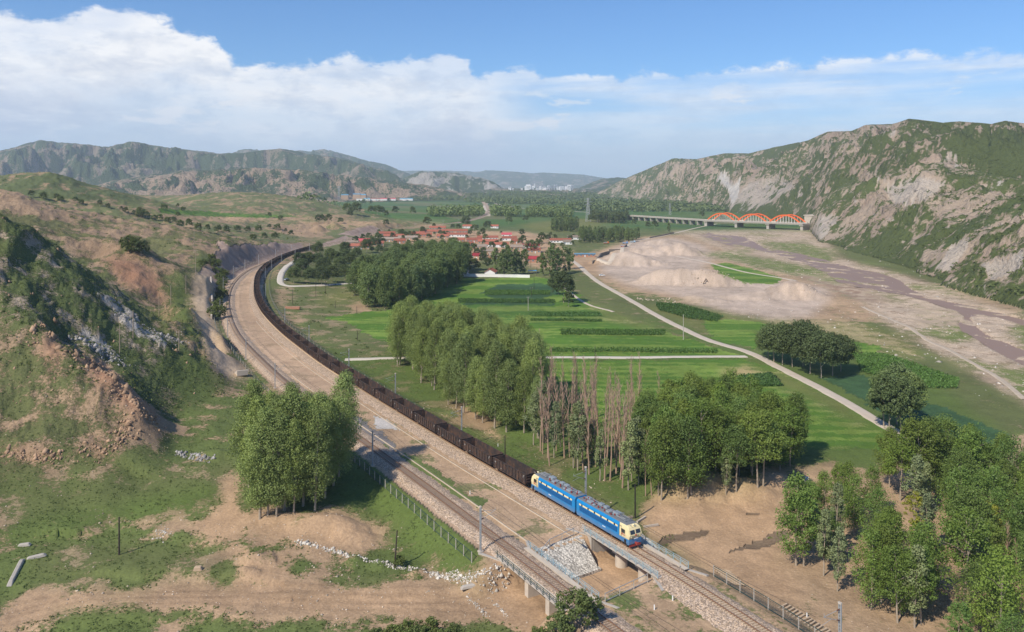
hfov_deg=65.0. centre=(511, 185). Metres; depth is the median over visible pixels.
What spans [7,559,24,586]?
stone slab
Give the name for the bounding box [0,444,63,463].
crag rocks
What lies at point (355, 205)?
yard tree
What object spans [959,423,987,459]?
broadleaf tree
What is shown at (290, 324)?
fence
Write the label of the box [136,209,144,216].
shrub
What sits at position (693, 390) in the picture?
broadleaf tree
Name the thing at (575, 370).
dead tree
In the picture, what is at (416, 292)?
poplar tree
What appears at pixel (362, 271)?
poplar tree
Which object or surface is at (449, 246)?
poplar tree
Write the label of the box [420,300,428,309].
poplar tree
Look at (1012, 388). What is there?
path
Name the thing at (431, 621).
bush
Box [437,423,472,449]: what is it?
coal wagon
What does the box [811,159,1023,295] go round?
scrub
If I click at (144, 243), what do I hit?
shrub
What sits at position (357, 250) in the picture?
round tree
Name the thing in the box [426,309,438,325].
poplar tree
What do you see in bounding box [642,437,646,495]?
dead tree
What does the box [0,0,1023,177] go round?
sky
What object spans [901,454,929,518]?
poplar tree
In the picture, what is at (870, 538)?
slender tree
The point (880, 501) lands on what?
slender tree
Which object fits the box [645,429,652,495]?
dead tree
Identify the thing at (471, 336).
poplar tree
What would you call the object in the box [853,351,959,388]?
maize rows
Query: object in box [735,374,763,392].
slender tree
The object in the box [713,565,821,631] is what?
fence
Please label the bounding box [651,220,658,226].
yard tree
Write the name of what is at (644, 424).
broadleaf tree
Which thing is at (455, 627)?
bush
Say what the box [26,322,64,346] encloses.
crag rocks
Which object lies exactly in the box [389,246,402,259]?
poplar tree
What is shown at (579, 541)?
drain kerb
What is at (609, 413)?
dead tree
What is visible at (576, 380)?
dead tree
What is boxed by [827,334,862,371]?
round tree
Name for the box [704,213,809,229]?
arch bridge
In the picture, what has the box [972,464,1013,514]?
tree
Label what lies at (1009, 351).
river
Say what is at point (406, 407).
coal wagon
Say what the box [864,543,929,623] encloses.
slender tree
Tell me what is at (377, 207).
yard tree
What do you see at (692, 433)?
broadleaf tree
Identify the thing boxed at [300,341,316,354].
coal wagon
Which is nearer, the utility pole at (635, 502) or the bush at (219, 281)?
the utility pole at (635, 502)
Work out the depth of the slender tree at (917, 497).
159.76 m
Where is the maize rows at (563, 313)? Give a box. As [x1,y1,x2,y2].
[528,311,602,316]
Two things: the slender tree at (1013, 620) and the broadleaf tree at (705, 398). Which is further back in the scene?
the broadleaf tree at (705, 398)
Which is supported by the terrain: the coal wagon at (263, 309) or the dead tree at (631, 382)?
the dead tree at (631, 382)
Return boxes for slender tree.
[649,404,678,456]
[668,415,720,495]
[674,377,691,391]
[682,395,730,464]
[701,397,743,471]
[708,381,724,398]
[710,384,733,452]
[720,364,741,389]
[729,373,752,391]
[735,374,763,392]
[740,408,774,471]
[750,392,764,409]
[769,408,794,470]
[774,470,821,565]
[779,400,809,459]
[779,404,806,466]
[785,487,820,565]
[801,480,824,512]
[813,508,847,562]
[814,469,834,520]
[830,462,851,488]
[832,458,865,518]
[837,473,871,534]
[844,524,894,608]
[854,507,913,584]
[856,486,902,538]
[862,464,884,516]
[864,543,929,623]
[879,433,920,500]
[887,562,918,615]
[888,521,957,608]
[901,491,922,529]
[901,545,939,623]
[904,517,953,583]
[908,515,930,539]
[919,441,950,496]
[925,505,1000,602]
[934,463,984,547]
[935,460,982,507]
[944,599,974,631]
[946,422,998,486]
[946,487,959,516]
[951,431,985,487]
[962,542,1023,631]
[971,500,1003,554]
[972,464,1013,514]
[976,442,999,469]
[976,467,999,502]
[976,485,1019,548]
[985,553,1004,602]
[989,431,1023,500]
[990,497,1011,528]
[991,560,1023,620]
[992,607,1023,631]
[998,489,1023,569]
[1004,501,1023,575]
[1005,477,1023,542]
[1013,453,1023,496]
[1014,461,1023,493]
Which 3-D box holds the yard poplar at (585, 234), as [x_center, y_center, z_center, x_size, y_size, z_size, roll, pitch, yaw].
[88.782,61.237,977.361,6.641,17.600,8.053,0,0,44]
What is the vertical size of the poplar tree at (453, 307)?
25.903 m
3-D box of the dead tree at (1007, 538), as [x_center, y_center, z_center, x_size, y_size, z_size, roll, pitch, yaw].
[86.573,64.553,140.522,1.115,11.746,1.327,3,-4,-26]
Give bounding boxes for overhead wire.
[229,245,680,631]
[257,246,815,627]
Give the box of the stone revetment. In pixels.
[536,535,600,579]
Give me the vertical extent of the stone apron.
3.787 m
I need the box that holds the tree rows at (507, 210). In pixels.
[426,203,573,216]
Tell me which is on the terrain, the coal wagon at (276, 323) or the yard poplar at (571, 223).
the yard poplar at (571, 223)
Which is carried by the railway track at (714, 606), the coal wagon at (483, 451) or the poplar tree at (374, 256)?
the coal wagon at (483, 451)
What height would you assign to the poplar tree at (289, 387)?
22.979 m
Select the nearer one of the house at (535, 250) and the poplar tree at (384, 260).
the poplar tree at (384, 260)
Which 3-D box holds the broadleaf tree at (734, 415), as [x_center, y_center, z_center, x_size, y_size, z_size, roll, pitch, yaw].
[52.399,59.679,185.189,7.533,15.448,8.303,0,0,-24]
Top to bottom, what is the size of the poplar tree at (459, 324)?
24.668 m
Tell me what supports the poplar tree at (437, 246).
on the terrain
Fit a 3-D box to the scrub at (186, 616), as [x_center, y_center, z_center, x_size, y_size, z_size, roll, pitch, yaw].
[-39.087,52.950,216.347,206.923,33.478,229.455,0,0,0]
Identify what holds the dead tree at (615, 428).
on the terrain
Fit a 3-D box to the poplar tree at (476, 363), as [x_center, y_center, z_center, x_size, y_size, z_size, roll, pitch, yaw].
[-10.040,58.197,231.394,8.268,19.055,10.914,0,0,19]
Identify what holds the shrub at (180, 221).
on the terrain
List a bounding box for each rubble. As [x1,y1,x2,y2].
[152,526,171,542]
[294,539,449,579]
[443,562,510,593]
[466,593,489,616]
[488,597,507,618]
[637,297,685,302]
[691,269,734,283]
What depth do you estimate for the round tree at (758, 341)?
329.25 m
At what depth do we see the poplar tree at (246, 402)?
175.04 m
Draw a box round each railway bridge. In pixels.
[478,541,619,615]
[565,525,708,590]
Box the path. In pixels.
[862,307,1023,398]
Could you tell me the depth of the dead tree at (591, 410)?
198.23 m
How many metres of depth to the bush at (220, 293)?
455.65 m
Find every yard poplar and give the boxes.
[489,247,501,272]
[496,248,509,273]
[503,244,510,266]
[504,248,515,273]
[512,247,521,273]
[518,249,528,273]
[538,251,546,275]
[543,247,557,275]
[549,244,557,268]
[552,219,557,231]
[552,247,562,270]
[558,219,565,230]
[560,246,572,272]
[566,247,574,267]
[568,219,572,230]
[573,218,578,229]
[582,229,587,240]
[594,229,600,241]
[615,230,619,240]
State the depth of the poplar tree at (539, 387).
212.55 m
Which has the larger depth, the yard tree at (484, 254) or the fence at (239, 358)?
the yard tree at (484, 254)
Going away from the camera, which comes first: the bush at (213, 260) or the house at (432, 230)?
the bush at (213, 260)
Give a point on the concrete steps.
(241, 372)
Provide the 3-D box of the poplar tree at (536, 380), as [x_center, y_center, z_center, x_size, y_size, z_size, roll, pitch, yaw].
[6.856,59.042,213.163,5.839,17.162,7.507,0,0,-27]
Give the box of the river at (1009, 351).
[704,233,1023,364]
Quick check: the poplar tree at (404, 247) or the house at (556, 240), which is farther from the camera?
the house at (556, 240)
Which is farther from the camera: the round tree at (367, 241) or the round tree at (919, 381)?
the round tree at (367, 241)
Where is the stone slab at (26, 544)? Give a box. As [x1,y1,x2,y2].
[18,542,30,546]
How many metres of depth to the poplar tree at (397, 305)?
306.86 m
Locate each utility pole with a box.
[118,517,119,554]
[394,530,397,568]
[634,483,635,518]
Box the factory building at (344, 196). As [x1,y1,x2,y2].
[341,194,348,199]
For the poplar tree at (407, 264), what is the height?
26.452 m
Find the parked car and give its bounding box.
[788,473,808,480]
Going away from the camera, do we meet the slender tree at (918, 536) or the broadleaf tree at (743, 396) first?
the slender tree at (918, 536)
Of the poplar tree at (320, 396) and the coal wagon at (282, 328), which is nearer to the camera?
the poplar tree at (320, 396)
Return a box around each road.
[277,262,350,286]
[345,355,746,360]
[571,292,614,311]
[573,260,899,435]
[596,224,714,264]
[676,256,797,280]
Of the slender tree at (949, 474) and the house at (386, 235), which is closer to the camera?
the slender tree at (949, 474)
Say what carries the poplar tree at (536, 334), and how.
on the terrain
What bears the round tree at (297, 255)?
on the terrain
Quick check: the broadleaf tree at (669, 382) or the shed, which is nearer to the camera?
the broadleaf tree at (669, 382)
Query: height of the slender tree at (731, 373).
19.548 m
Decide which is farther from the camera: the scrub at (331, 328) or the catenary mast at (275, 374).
the scrub at (331, 328)
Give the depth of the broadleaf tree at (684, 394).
186.44 m
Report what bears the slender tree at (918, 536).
on the terrain
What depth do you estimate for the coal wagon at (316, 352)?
296.45 m
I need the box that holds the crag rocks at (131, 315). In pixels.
[114,312,183,345]
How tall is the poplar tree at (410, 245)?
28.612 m
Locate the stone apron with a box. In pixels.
[641,534,657,548]
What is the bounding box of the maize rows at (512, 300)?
[458,298,555,302]
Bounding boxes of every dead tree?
[537,356,545,450]
[540,393,544,453]
[542,397,550,465]
[545,356,556,442]
[546,379,551,457]
[548,344,554,411]
[548,356,555,425]
[552,362,558,438]
[559,373,566,457]
[560,356,566,406]
[564,381,570,456]
[568,366,575,412]
[569,354,576,409]
[569,384,577,452]
[572,350,577,395]
[574,357,579,400]
[577,378,583,443]
[578,388,584,469]
[582,357,587,406]
[582,373,589,457]
[584,391,591,474]
[588,377,592,457]
[589,365,593,422]
[589,366,598,435]
[590,359,597,420]
[590,376,601,454]
[590,380,598,439]
[591,399,596,466]
[601,390,609,480]
[606,380,612,465]
[607,366,611,417]
[609,391,617,480]
[612,373,617,434]
[612,384,621,473]
[613,386,619,457]
[615,375,622,462]
[616,418,620,464]
[619,394,627,479]
[620,391,628,487]
[623,377,629,439]
[628,359,633,411]
[628,392,633,420]
[635,371,642,401]
[637,352,642,391]
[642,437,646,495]
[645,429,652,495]
[1003,521,1011,561]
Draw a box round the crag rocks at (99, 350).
[67,335,135,366]
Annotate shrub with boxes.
[38,191,47,197]
[119,234,140,250]
[121,238,142,251]
[132,240,149,251]
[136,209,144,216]
[175,219,183,225]
[185,218,193,225]
[194,222,201,229]
[213,224,222,231]
[223,225,229,232]
[254,224,262,230]
[271,232,280,237]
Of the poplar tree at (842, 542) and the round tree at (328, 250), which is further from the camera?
the round tree at (328, 250)
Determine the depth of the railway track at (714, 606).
156.04 m
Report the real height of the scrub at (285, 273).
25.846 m
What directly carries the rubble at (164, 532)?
on the terrain
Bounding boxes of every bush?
[196,258,208,265]
[206,304,226,318]
[207,253,216,260]
[210,258,220,266]
[211,297,228,308]
[212,267,221,273]
[215,279,226,286]
[215,290,224,298]
[217,275,229,283]
[218,288,228,296]
[222,269,229,275]
[370,627,385,631]
[382,623,401,631]
[393,554,405,567]
[396,616,420,631]
[410,623,434,631]
[419,615,447,631]
[431,626,452,631]
[443,622,466,631]
[531,626,547,631]
[544,610,576,631]
[554,586,604,631]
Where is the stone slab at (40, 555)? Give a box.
[27,553,46,559]
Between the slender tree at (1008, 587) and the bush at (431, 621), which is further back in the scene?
the slender tree at (1008, 587)
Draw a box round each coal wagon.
[256,296,263,302]
[257,300,264,306]
[259,303,267,310]
[261,307,270,314]
[264,311,274,318]
[268,315,280,323]
[273,320,285,328]
[278,325,291,334]
[285,330,299,340]
[292,335,307,346]
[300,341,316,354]
[309,347,326,361]
[319,354,339,369]
[331,362,352,373]
[346,370,367,385]
[359,378,384,395]
[375,388,402,408]
[393,398,423,420]
[414,410,446,433]
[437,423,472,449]
[463,438,503,466]
[493,454,536,485]
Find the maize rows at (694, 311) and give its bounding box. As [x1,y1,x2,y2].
[656,302,722,320]
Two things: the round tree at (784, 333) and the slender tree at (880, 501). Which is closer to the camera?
the slender tree at (880, 501)
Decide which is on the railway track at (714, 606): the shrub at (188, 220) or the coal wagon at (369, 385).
the coal wagon at (369, 385)
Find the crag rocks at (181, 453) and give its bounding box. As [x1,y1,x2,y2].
[175,450,215,462]
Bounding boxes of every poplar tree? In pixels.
[225,376,266,487]
[233,403,285,519]
[238,394,266,489]
[246,410,294,515]
[254,411,302,516]
[255,394,287,467]
[256,477,264,517]
[258,387,321,511]
[263,388,281,405]
[279,379,304,400]
[279,417,309,512]
[291,400,331,506]
[298,405,335,511]
[299,388,319,471]
[305,390,342,472]
[312,397,347,498]
[328,368,365,476]
[329,393,360,485]
[344,258,360,295]
[352,253,373,280]
[353,260,368,290]
[355,266,378,306]
[357,263,373,297]
[359,263,376,297]
[362,265,384,305]
[369,253,379,261]
[372,259,383,266]
[374,269,395,308]
[377,262,394,301]
[378,257,386,262]
[381,251,393,259]
[383,300,407,356]
[384,258,396,299]
[386,304,409,364]
[387,254,399,267]
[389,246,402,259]
[389,315,404,365]
[391,265,408,300]
[392,266,409,302]
[399,244,411,253]
[399,259,416,298]
[400,310,419,361]
[403,304,423,325]
[404,240,414,250]
[404,310,418,369]
[404,311,429,367]
[406,265,425,297]
[406,294,419,308]
[408,249,422,261]
[408,327,428,382]
[409,251,420,263]
[410,314,430,379]
[414,242,426,250]
[415,257,434,299]
[418,307,428,318]
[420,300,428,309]
[422,341,436,385]
[423,319,444,389]
[424,249,438,259]
[425,257,439,296]
[425,318,442,383]
[426,301,436,311]
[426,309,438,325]
[428,257,447,293]
[429,301,445,319]
[432,326,457,390]
[433,320,452,386]
[434,243,444,250]
[435,253,449,284]
[436,249,451,271]
[436,351,455,404]
[437,306,456,376]
[437,331,457,389]
[441,341,467,408]
[442,299,450,306]
[443,256,456,286]
[444,244,455,254]
[446,307,466,330]
[449,332,475,412]
[450,304,463,317]
[450,318,466,344]
[451,248,466,283]
[452,248,466,281]
[457,324,479,341]
[460,241,472,259]
[460,302,474,321]
[460,328,476,404]
[461,247,469,275]
[462,354,486,418]
[463,310,474,327]
[468,338,489,397]
[471,323,483,351]
[472,330,479,348]
[473,306,492,327]
[473,363,492,422]
[474,329,490,348]
[478,329,499,366]
[478,336,509,427]
[479,317,495,331]
[480,319,497,332]
[484,343,501,401]
[488,311,497,321]
[488,358,528,431]
[490,315,504,330]
[491,331,504,345]
[491,345,516,410]
[496,323,511,337]
[496,332,513,393]
[508,365,527,425]
[509,313,535,339]
[510,327,541,373]
[510,342,524,391]
[510,363,535,432]
[511,325,521,337]
[515,336,551,420]
[522,391,544,444]
[525,376,547,437]
[526,331,551,383]
[527,380,551,438]
[529,347,548,383]
[540,338,551,384]
[547,401,561,457]
[554,400,567,446]
[565,402,580,467]
[568,399,587,469]
[577,423,590,457]
[585,423,596,465]
[593,428,608,480]
[619,421,641,489]
[623,417,639,480]
[630,415,641,473]
[631,428,646,484]
[720,445,732,494]
[811,503,820,549]
[815,507,834,575]
[828,526,847,591]
[829,481,846,537]
[900,543,929,628]
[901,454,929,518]
[914,491,937,536]
[919,461,933,510]
[962,518,988,576]
[1003,460,1016,504]
[1015,456,1023,492]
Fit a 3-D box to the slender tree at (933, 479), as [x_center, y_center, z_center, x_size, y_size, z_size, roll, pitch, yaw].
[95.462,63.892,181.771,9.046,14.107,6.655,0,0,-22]
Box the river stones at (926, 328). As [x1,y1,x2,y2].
[748,235,1023,395]
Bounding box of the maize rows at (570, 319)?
[530,317,601,320]
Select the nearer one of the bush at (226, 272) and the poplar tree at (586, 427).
the poplar tree at (586, 427)
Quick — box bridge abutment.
[803,214,813,222]
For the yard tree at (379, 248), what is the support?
on the terrain
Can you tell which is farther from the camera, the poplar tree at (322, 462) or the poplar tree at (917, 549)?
the poplar tree at (322, 462)
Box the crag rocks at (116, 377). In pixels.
[54,345,166,431]
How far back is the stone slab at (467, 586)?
134.80 m
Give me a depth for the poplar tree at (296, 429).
160.66 m
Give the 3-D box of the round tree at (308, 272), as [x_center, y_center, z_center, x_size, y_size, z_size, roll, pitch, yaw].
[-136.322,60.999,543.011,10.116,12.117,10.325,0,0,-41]
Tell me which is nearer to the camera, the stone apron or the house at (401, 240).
the stone apron
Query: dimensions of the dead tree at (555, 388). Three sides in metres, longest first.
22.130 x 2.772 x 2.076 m
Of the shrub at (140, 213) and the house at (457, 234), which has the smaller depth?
the shrub at (140, 213)
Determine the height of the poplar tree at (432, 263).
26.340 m
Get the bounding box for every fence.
[213,261,271,391]
[269,268,423,408]
[341,446,471,562]
[537,528,573,553]
[605,573,647,601]
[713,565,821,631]
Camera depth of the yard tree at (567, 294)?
459.83 m
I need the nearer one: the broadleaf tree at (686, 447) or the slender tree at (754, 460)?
the broadleaf tree at (686, 447)
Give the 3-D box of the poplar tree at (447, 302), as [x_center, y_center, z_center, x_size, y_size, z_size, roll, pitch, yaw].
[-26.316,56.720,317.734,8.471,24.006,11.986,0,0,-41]
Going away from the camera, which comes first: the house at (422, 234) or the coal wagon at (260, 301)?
the coal wagon at (260, 301)
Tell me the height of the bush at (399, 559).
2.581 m
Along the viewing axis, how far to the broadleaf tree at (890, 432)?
186.22 m
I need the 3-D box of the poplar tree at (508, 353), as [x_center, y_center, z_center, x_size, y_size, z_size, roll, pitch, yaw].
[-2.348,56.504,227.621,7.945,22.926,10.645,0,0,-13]
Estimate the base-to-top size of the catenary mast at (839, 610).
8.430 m
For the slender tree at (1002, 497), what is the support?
on the terrain
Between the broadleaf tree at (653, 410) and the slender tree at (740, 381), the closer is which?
the broadleaf tree at (653, 410)
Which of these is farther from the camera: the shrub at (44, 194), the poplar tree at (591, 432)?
the shrub at (44, 194)
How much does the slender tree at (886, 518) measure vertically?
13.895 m
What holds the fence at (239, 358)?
on the terrain
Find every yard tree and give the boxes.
[325,214,332,220]
[342,203,350,211]
[350,202,362,212]
[372,205,381,211]
[375,245,384,252]
[423,216,431,223]
[460,216,470,223]
[468,258,480,268]
[470,224,477,230]
[479,252,488,260]
[483,221,492,227]
[483,257,491,265]
[488,241,495,247]
[505,216,512,221]
[523,239,536,248]
[537,232,545,239]
[547,270,560,294]
[562,291,574,306]
[594,212,601,222]
[614,212,623,223]
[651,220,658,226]
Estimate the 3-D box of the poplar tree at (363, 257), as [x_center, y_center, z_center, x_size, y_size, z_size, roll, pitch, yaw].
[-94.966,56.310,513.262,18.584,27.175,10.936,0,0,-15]
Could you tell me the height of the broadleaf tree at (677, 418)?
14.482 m
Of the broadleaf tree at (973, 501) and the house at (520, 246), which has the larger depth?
the house at (520, 246)
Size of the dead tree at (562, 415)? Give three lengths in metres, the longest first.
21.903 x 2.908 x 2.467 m
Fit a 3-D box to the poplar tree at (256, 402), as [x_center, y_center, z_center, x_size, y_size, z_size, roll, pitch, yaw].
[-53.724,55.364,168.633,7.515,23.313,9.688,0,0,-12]
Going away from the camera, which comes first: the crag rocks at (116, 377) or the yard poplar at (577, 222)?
the crag rocks at (116, 377)
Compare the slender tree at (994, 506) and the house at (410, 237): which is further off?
the house at (410, 237)
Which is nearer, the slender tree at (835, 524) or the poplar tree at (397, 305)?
the slender tree at (835, 524)
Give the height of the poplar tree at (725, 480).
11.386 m
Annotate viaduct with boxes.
[627,215,705,225]
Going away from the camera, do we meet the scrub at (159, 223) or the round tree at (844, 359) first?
the round tree at (844, 359)
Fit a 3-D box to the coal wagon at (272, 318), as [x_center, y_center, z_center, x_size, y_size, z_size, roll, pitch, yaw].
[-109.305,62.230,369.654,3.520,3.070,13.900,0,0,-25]
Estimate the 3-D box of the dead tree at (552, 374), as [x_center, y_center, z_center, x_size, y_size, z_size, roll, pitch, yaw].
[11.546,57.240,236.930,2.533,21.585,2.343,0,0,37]
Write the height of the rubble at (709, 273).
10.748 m
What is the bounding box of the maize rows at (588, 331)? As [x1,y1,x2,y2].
[559,328,665,335]
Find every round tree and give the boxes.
[286,266,304,280]
[292,252,306,263]
[292,258,309,270]
[303,267,317,279]
[304,251,315,264]
[310,241,323,252]
[312,265,330,284]
[313,252,322,262]
[315,256,331,266]
[324,248,334,256]
[326,264,340,277]
[328,250,340,260]
[332,256,346,265]
[339,242,351,250]
[339,249,349,256]
[339,264,349,275]
[344,251,358,266]
[352,247,362,255]
[359,238,373,252]
[372,238,381,245]
[547,270,575,302]
[754,328,770,350]
[755,322,784,361]
[761,321,792,364]
[769,323,802,366]
[784,319,828,365]
[787,324,827,373]
[796,331,844,377]
[816,332,851,375]
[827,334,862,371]
[865,369,897,425]
[868,374,907,428]
[882,375,924,428]
[883,361,912,424]
[897,371,929,417]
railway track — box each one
[222,202,642,631]
[249,202,782,631]
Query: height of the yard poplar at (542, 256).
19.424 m
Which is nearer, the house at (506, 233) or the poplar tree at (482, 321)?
the poplar tree at (482, 321)
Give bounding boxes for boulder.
[193,565,203,570]
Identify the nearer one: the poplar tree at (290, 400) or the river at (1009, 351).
the poplar tree at (290, 400)
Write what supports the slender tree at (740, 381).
on the terrain
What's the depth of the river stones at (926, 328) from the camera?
406.90 m
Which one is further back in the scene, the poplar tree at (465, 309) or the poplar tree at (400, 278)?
the poplar tree at (400, 278)
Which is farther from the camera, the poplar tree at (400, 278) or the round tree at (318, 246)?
the round tree at (318, 246)
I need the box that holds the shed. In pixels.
[574,252,595,256]
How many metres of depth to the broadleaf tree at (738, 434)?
172.88 m
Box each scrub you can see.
[0,215,232,421]
[0,320,673,631]
[2,176,319,246]
[212,236,354,299]
[273,285,388,356]
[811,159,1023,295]
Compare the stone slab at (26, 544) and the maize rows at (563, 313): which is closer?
the stone slab at (26, 544)
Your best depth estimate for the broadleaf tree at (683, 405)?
182.15 m
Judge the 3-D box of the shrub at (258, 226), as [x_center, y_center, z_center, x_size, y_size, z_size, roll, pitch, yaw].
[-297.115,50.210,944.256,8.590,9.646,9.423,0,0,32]
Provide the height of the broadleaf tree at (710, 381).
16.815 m
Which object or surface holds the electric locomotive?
on the railway track at (714, 606)
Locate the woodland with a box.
[297,190,728,211]
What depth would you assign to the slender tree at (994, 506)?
147.48 m
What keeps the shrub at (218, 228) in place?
on the terrain
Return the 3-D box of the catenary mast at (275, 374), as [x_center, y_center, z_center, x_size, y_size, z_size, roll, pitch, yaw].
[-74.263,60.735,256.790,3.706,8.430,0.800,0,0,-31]
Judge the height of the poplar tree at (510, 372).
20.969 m
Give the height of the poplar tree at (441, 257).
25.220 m
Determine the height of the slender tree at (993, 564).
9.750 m
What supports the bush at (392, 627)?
on the terrain
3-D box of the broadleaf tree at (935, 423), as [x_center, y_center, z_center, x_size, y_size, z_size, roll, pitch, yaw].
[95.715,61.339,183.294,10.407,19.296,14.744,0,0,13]
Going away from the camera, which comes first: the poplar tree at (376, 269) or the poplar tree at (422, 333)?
the poplar tree at (422, 333)
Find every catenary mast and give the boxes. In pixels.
[273,363,284,388]
[370,431,384,466]
[451,406,462,429]
[477,505,495,552]
[573,466,586,494]
[823,601,841,631]
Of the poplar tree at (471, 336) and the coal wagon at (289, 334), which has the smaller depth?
the poplar tree at (471, 336)
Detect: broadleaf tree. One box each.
[626,386,661,454]
[631,395,658,435]
[634,425,675,495]
[636,418,651,466]
[640,403,668,424]
[641,414,682,500]
[643,421,673,482]
[656,378,679,401]
[657,384,678,400]
[658,400,671,406]
[664,393,675,406]
[665,414,712,498]
[665,416,697,481]
[670,413,683,424]
[671,388,705,452]
[671,397,697,419]
[678,383,701,399]
[679,374,712,399]
[682,370,704,396]
[695,397,714,419]
[699,376,706,396]
[700,403,731,469]
[703,376,717,396]
[712,374,736,391]
[718,423,763,492]
[719,393,745,406]
[723,396,747,449]
[727,382,752,397]
[727,393,749,411]
[727,412,741,475]
[731,407,786,487]
[736,401,762,475]
[742,411,788,485]
[745,393,762,408]
[747,388,761,399]
[756,388,790,435]
[763,394,787,431]
[782,391,813,455]
[857,523,903,603]
[871,426,907,487]
[872,506,907,547]
[890,413,944,487]
[908,414,954,492]
[919,413,973,478]
[933,442,981,506]
[944,485,1007,571]
[951,557,1011,630]
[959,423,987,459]
[965,517,1013,555]
[986,431,1017,470]
[990,458,1018,495]
[1011,526,1023,590]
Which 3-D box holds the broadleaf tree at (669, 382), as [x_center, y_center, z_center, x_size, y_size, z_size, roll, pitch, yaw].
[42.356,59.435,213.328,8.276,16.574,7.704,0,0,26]
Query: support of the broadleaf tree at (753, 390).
on the terrain
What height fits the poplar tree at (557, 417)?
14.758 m
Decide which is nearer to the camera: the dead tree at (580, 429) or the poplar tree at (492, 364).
the dead tree at (580, 429)
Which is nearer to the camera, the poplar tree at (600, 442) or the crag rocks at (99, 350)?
the poplar tree at (600, 442)
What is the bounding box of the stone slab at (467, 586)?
[460,583,474,589]
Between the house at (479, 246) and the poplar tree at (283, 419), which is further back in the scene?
the house at (479, 246)
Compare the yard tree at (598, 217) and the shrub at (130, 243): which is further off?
the yard tree at (598, 217)
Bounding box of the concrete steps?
[235,369,247,375]
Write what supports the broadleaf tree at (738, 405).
on the terrain
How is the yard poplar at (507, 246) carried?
on the terrain
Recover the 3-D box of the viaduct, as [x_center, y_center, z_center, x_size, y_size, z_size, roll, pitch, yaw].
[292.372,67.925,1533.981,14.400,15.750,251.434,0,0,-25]
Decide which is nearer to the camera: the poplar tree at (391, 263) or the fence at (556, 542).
the fence at (556, 542)
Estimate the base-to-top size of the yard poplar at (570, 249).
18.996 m
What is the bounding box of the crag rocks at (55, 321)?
[2,217,194,403]
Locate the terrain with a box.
[0,119,1023,631]
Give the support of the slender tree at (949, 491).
on the terrain
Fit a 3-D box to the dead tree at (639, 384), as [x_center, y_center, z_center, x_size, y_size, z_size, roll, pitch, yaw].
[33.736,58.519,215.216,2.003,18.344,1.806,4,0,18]
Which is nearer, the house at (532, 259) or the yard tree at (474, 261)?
the yard tree at (474, 261)
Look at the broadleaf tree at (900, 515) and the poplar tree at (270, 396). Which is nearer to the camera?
the broadleaf tree at (900, 515)
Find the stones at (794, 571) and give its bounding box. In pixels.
[658,465,960,631]
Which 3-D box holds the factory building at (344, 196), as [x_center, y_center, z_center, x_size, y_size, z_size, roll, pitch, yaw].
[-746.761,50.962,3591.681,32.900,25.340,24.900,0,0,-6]
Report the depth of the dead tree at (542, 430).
200.89 m
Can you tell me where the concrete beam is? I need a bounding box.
[643,523,658,527]
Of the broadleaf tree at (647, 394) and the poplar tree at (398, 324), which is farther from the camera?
the poplar tree at (398, 324)
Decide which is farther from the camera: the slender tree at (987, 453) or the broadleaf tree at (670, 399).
the broadleaf tree at (670, 399)
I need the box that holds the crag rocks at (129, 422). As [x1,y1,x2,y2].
[77,416,142,463]
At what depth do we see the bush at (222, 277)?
518.59 m
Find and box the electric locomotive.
[531,470,641,546]
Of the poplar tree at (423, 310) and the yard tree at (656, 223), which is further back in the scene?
the yard tree at (656, 223)
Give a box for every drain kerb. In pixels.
[256,321,582,543]
[292,375,527,540]
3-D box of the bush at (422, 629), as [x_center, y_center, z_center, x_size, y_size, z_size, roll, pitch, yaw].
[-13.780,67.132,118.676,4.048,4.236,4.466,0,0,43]
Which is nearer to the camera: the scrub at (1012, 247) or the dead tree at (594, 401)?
the dead tree at (594, 401)
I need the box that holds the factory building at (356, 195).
[353,193,360,198]
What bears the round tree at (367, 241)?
on the terrain
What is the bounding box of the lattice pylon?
[585,198,590,221]
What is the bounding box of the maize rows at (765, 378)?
[737,372,782,386]
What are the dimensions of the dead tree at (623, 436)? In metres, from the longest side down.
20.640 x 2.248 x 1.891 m
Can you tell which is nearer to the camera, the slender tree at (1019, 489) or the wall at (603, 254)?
the slender tree at (1019, 489)
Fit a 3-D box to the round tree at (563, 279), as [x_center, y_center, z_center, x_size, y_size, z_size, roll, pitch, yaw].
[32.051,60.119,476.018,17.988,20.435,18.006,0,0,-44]
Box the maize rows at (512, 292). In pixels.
[484,289,549,294]
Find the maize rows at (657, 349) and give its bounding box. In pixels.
[549,346,717,352]
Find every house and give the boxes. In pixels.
[348,240,358,242]
[350,243,369,248]
[376,237,400,241]
[378,231,395,234]
[383,234,403,236]
[394,238,405,243]
[398,235,417,240]
[419,229,442,233]
[419,232,431,236]
[429,226,445,228]
[436,234,449,238]
[443,229,467,231]
[443,232,467,236]
[451,237,464,240]
[462,224,474,228]
[466,237,481,242]
[472,253,482,258]
[475,244,486,248]
[477,235,497,238]
[477,239,497,243]
[480,248,493,253]
[485,242,508,246]
[485,268,497,273]
[501,232,511,235]
[502,236,516,240]
[510,244,524,249]
[526,256,543,262]
[527,247,540,252]
[549,238,571,242]
[563,239,571,244]
[567,235,579,239]
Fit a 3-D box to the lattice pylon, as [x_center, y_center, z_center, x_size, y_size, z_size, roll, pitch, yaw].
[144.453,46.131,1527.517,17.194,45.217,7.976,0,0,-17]
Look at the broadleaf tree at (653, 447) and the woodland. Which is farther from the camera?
the woodland
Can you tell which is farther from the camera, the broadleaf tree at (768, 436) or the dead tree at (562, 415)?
the dead tree at (562, 415)
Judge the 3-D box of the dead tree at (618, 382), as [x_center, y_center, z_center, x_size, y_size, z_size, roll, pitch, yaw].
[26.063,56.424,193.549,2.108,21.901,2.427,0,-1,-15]
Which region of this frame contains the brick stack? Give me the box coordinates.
[285,306,299,308]
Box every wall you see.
[210,276,212,318]
[466,273,529,277]
[592,244,626,263]
[649,232,673,237]

